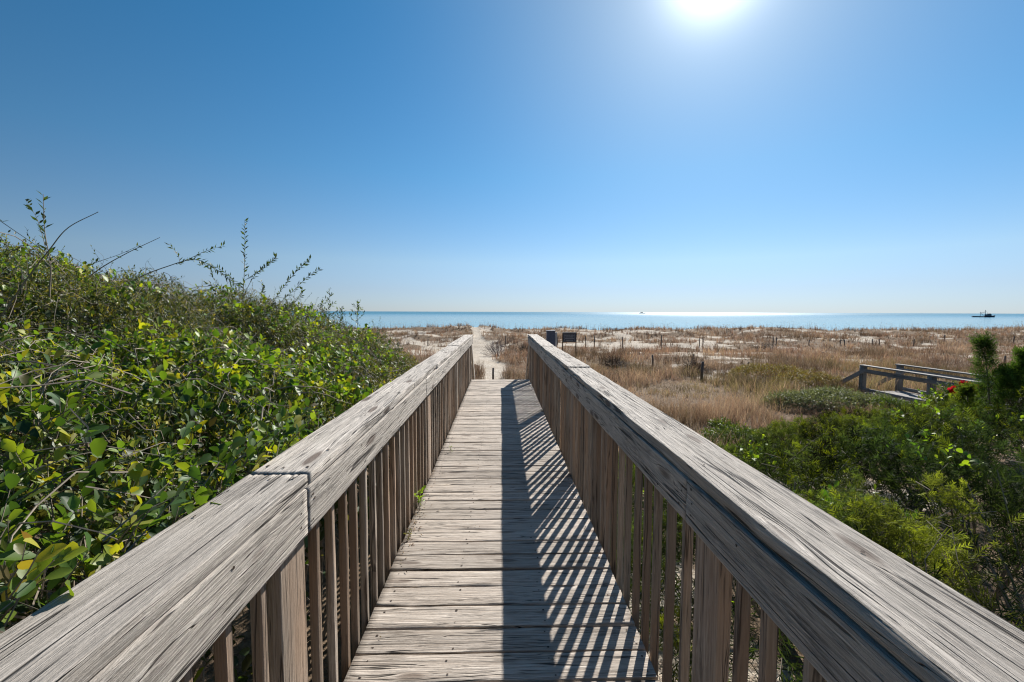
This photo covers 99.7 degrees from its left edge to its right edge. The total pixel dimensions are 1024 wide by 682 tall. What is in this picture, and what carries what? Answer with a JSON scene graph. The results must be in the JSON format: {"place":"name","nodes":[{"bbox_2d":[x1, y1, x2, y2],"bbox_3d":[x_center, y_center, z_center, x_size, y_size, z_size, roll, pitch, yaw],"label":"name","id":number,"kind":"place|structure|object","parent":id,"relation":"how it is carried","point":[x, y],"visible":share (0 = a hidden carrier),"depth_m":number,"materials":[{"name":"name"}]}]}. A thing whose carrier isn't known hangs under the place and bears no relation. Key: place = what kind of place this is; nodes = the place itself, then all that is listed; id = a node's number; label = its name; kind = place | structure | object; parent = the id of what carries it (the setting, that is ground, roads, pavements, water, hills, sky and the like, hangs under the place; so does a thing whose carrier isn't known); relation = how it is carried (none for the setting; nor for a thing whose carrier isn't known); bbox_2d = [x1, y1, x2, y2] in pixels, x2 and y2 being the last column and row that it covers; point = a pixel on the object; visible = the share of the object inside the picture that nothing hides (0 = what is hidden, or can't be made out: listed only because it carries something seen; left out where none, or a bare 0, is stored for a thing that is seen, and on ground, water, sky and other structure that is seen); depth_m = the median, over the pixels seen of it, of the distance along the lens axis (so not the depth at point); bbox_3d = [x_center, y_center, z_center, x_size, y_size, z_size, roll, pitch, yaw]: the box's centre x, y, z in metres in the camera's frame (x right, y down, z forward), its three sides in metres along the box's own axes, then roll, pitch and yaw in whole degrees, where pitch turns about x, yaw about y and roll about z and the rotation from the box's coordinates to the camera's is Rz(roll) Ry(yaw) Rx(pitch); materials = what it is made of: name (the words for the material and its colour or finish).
{"place":"outdoors","nodes":[
{"label":"outdoors","id":0,"kind":"place"},
{"bbox_2d":[0,326,1023,681],"bbox_3d":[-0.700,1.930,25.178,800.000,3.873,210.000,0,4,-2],"label":"ground","id":1,"kind":"structure","parent":0,"point":[242,624],"depth_m":15.35,"materials":[{"name":"beige sand"}]},
{"bbox_2d":[0,190,157,536],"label":"broadleaf shrub","id":2,"kind":"object","parent":1,"relation":"on","point":[44,345],"visible":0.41,"depth_m":2.55,"materials":[{"name":"green plant"}]},
{"bbox_2d":[0,271,248,493],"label":"yaupon shrub","id":3,"kind":"object","parent":1,"relation":"on","point":[92,341],"depth_m":5.53,"materials":[{"name":"green plant"}]},
{"bbox_2d":[0,226,288,583],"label":"yaupon shrub","id":4,"kind":"object","parent":1,"relation":"on","point":[118,309],"visible":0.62,"depth_m":3.33,"materials":[{"name":"green plant"}]},
{"bbox_2d":[0,397,325,681],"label":"broadleaf shrub","id":5,"kind":"object","parent":1,"relation":"on","point":[73,554],"visible":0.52,"depth_m":1.10,"materials":[{"name":"green plant"}]},
{"bbox_2d":[0,328,350,681],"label":"broadleaf shrub","id":6,"kind":"object","parent":1,"relation":"on","point":[91,423],"visible":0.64,"depth_m":1.73,"materials":[{"name":"green plant"}]},
{"bbox_2d":[52,267,356,482],"bbox_3d":[-2.623,0.845,4.303,2.377,3.005,2.540,0,4,-2],"label":"yaupon shrub","id":7,"kind":"object","parent":1,"relation":"on","point":[270,326],"visible":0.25,"depth_m":4.78,"materials":[{"name":"green plant"}]},
{"bbox_2d":[91,218,337,452],"bbox_3d":[-4.097,0.365,5.895,2.426,3.736,3.454,-4,6,-47],"label":"yaupon shrub","id":8,"kind":"object","parent":1,"relation":"on","point":[212,300],"visible":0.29,"depth_m":5.40,"materials":[{"name":"green plant"}]},
{"bbox_2d":[29,304,404,670],"bbox_3d":[-1.786,1.083,3.155,2.077,2.692,2.459,0,4,-2],"label":"greenbrier","id":9,"kind":"object","parent":1,"relation":"on","point":[182,347],"visible":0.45,"depth_m":2.80,"materials":[{"name":"green plant"}]},
{"bbox_2d":[229,316,407,539],"bbox_3d":[-1.809,0.989,5.037,2.037,2.624,2.369,0,4,-2],"label":"yaupon shrub","id":10,"kind":"object","parent":1,"relation":"on","point":[323,348],"visible":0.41,"depth_m":4.50,"materials":[{"name":"green plant"}]},
{"bbox_2d":[270,287,417,412],"bbox_3d":[-3.785,0.562,8.170,5.578,3.038,3.566,3,5,31],"label":"yaupon shrub","id":11,"kind":"object","parent":1,"relation":"on","point":[328,325],"visible":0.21,"depth_m":6.57,"materials":[{"name":"green plant"}]},
{"bbox_2d":[313,320,418,382],"bbox_3d":[-1.755,0.868,7.212,1.683,2.579,3.330,0,4,-2],"label":"yaupon shrub","id":12,"kind":"object","parent":1,"relation":"on","point":[393,352],"visible":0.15,"depth_m":6.25,"materials":[{"name":"green plant"}]},
{"bbox_2d":[483,336,515,356],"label":"dead bush","id":13,"kind":"object","parent":1,"relation":"on","point":[493,348],"visible":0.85,"depth_m":26.95,"materials":[{"name":"plant"}]},
{"bbox_2d":[471,345,529,379],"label":"stairs","id":14,"kind":"structure","parent":1,"relation":"on","point":[473,371],"depth_m":9.85,"materials":[{"name":"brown wood"}]},
{"bbox_2d":[344,379,659,681],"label":"boardwalk","id":15,"kind":"structure","parent":1,"relation":"on","point":[519,584],"depth_m":2.31,"materials":[{"name":"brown wood"}]},
{"bbox_2d":[0,335,472,681],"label":"railing","id":16,"kind":"object","parent":15,"relation":"attached to","point":[169,603],"visible":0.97,"depth_m":1.16,"materials":[{"name":"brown wood"}]},
{"bbox_2d":[414,485,427,509],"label":"weed","id":17,"kind":"object","parent":15,"relation":"on","point":[421,492],"visible":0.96,"depth_m":3.09,"materials":[{"name":"green plant"}]},
{"bbox_2d":[379,404,634,659],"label":"leaf litter","id":18,"kind":"object","parent":15,"relation":"on","point":[437,511],"visible":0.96,"depth_m":2.85,"materials":[{"name":"brown plant"}]},
{"bbox_2d":[528,334,1023,681],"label":"railing","id":19,"kind":"object","parent":15,"relation":"attached to","point":[836,600],"visible":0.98,"depth_m":1.14,"materials":[{"name":"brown wood"}]},
{"bbox_2d":[0,323,1023,478],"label":"dune grass","id":20,"kind":"structure","parent":1,"relation":"on","point":[875,353],"depth_m":20.84,"materials":[{"name":"brown plant"}]},
{"bbox_2d":[514,342,527,354],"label":"dead bush","id":21,"kind":"object","parent":1,"relation":"on","point":[522,346],"visible":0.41,"depth_m":27.05,"materials":[{"name":"brown plant"}]},
{"bbox_2d":[546,330,556,346],"bbox_3d":[2.844,-0.093,31.155,0.755,1.324,0.560,0,4,-2],"label":"bin","id":22,"kind":"object","parent":1,"relation":"on","point":[551,336],"visible":0.76,"depth_m":30.91,"materials":[{"name":"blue plastic"}]},
{"bbox_2d":[93,320,1022,375],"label":"sea oats","id":23,"kind":"object","parent":1,"relation":"on","point":[732,327],"visible":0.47,"depth_m":49.46,"materials":[{"name":"beige plant"}]},
{"bbox_2d":[562,332,576,357],"bbox_3d":[3.181,0.395,23.986,0.795,1.785,0.095,0,4,-2],"label":"sign","id":24,"kind":"object","parent":1,"relation":"on","point":[569,336],"visible":0.92,"depth_m":23.93,"materials":[{"name":"brown wood"}]},
{"bbox_2d":[597,351,633,366],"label":"dead bush","id":25,"kind":"object","parent":1,"relation":"on","point":[617,361],"visible":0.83,"depth_m":20.25,"materials":[{"name":"brown plant"}]},
{"bbox_2d":[677,355,718,373],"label":"dead bush","id":26,"kind":"object","parent":1,"relation":"on","point":[695,363],"visible":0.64,"depth_m":18.25,"materials":[{"name":"brown plant"}]},
{"bbox_2d":[700,361,703,377],"bbox_3d":[7.496,1.275,17.046,0.129,0.951,0.113,0,4,-2],"label":"stake","id":27,"kind":"object","parent":1,"relation":"on","point":[702,367],"visible":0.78,"depth_m":17.00,"materials":[{"name":"brown wood"}]},
{"bbox_2d":[703,416,734,432],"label":"green shrub","id":28,"kind":"object","parent":1,"relation":"on","point":[714,423],"visible":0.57,"depth_m":9.04,"materials":[{"name":"green plant"}]},
{"bbox_2d":[617,425,851,526],"bbox_3d":[1.989,1.554,5.769,2.899,1.651,3.659,0,4,-2],"label":"juniper","id":29,"kind":"object","parent":1,"relation":"on","point":[783,451],"visible":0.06,"depth_m":4.57,"materials":[{"name":"green plant"}]},
{"bbox_2d":[698,420,780,448],"bbox_3d":[4.121,1.795,7.855,1.558,0.679,1.197,2,4,19],"label":"green shrub","id":30,"kind":"object","parent":1,"relation":"on","point":[737,430],"visible":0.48,"depth_m":7.85,"materials":[{"name":"green plant"}]},
{"bbox_2d":[747,340,781,351],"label":"dead bush","id":31,"kind":"object","parent":1,"relation":"on","point":[757,346],"visible":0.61,"depth_m":30.69,"materials":[{"name":"brown plant"}]},
{"bbox_2d":[725,362,812,382],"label":"olive shrub","id":32,"kind":"object","parent":1,"relation":"on","point":[749,367],"visible":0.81,"depth_m":16.71,"materials":[{"name":"green plant"}]},
{"bbox_2d":[610,436,948,681],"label":"juniper","id":33,"kind":"object","parent":1,"relation":"on","point":[824,498],"visible":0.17,"depth_m":3.23,"materials":[{"name":"green plant"}]},
{"bbox_2d":[767,367,851,388],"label":"olive shrub","id":34,"kind":"object","parent":1,"relation":"on","point":[800,375],"visible":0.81,"depth_m":14.63,"materials":[{"name":"green plant"}]},
{"bbox_2d":[759,384,870,413],"bbox_3d":[8.431,1.562,11.476,3.300,0.741,1.978,0,4,-2],"label":"silvery shrub","id":35,"kind":"object","parent":1,"relation":"on","point":[823,395],"visible":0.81,"depth_m":11.29,"materials":[{"name":"green plant"}]},
{"bbox_2d":[640,470,1020,681],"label":"juniper","id":36,"kind":"object","parent":1,"relation":"on","point":[864,515],"visible":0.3,"depth_m":2.25,"materials":[{"name":"green plant"}]},
{"bbox_2d":[713,399,987,502],"bbox_3d":[3.908,1.384,5.948,2.019,1.840,3.585,0,4,-2],"label":"juniper","id":37,"kind":"object","parent":1,"relation":"on","point":[806,436],"visible":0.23,"depth_m":4.95,"materials":[{"name":"green plant"}]},
{"bbox_2d":[842,391,905,408],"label":"silvery shrub","id":38,"kind":"object","parent":1,"relation":"on","point":[866,397],"visible":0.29,"depth_m":10.88,"materials":[{"name":"green plant"}]},
{"bbox_2d":[743,388,1023,510],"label":"juniper","id":39,"kind":"object","parent":1,"relation":"on","point":[839,420],"visible":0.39,"depth_m":6.05,"materials":[{"name":"green plant"}]},
{"bbox_2d":[862,394,911,411],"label":"green shrub","id":40,"kind":"object","parent":1,"relation":"on","point":[889,401],"visible":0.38,"depth_m":10.32,"materials":[{"name":"green plant"}]},
{"bbox_2d":[834,364,992,404],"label":"walkway","id":41,"kind":"structure","parent":1,"relation":"on","point":[899,376],"depth_m":12.64,"materials":[{"name":"grey wood"}]},
{"bbox_2d":[812,405,1023,621],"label":"juniper","id":42,"kind":"object","parent":1,"relation":"on","point":[894,455],"visible":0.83,"depth_m":3.27,"materials":[{"name":"green plant"}]},
{"bbox_2d":[833,459,1023,630],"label":"juniper","id":43,"kind":"object","parent":1,"relation":"on","point":[953,551],"visible":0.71,"depth_m":2.35,"materials":[{"name":"green plant"}]},
{"bbox_2d":[890,331,1023,479],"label":"juniper","id":44,"kind":"object","parent":1,"relation":"on","point":[1008,378],"visible":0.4,"depth_m":5.44,"materials":[{"name":"green plant"}]},
{"bbox_2d":[918,379,1011,460],"bbox_3d":[8.300,1.384,7.979,1.918,1.554,1.420,0,4,-2],"label":"flowering shrub","id":45,"kind":"object","parent":1,"relation":"on","point":[945,396],"visible":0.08,"depth_m":8.05,"materials":[{"name":"green plant"}]},
{"bbox_2d":[959,384,1023,540],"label":"juniper","id":46,"kind":"object","parent":1,"relation":"on","point":[1009,422],"visible":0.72,"depth_m":4.23,"materials":[{"name":"green plant"}]},
{"bbox_2d":[0,0,1023,313],"label":"sky","id":47,"kind":"structure","parent":0,"point":[702,156],"materials":[{"name":"blue"}]},
{"bbox_2d":[4,311,1023,330],"bbox_3d":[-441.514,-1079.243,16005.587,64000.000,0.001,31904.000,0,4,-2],"label":"sea","id":48,"kind":"structure","parent":0,"point":[531,320],"depth_m":297.19,"materials":[{"name":"liquid"}]},
{"bbox_2d":[972,310,994,316],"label":"fishing boat","id":49,"kind":"object","parent":48,"relation":"on","point":[988,315],"visible":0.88,"depth_m":574.65,"materials":[{"name":"blue paint"}]}
]}

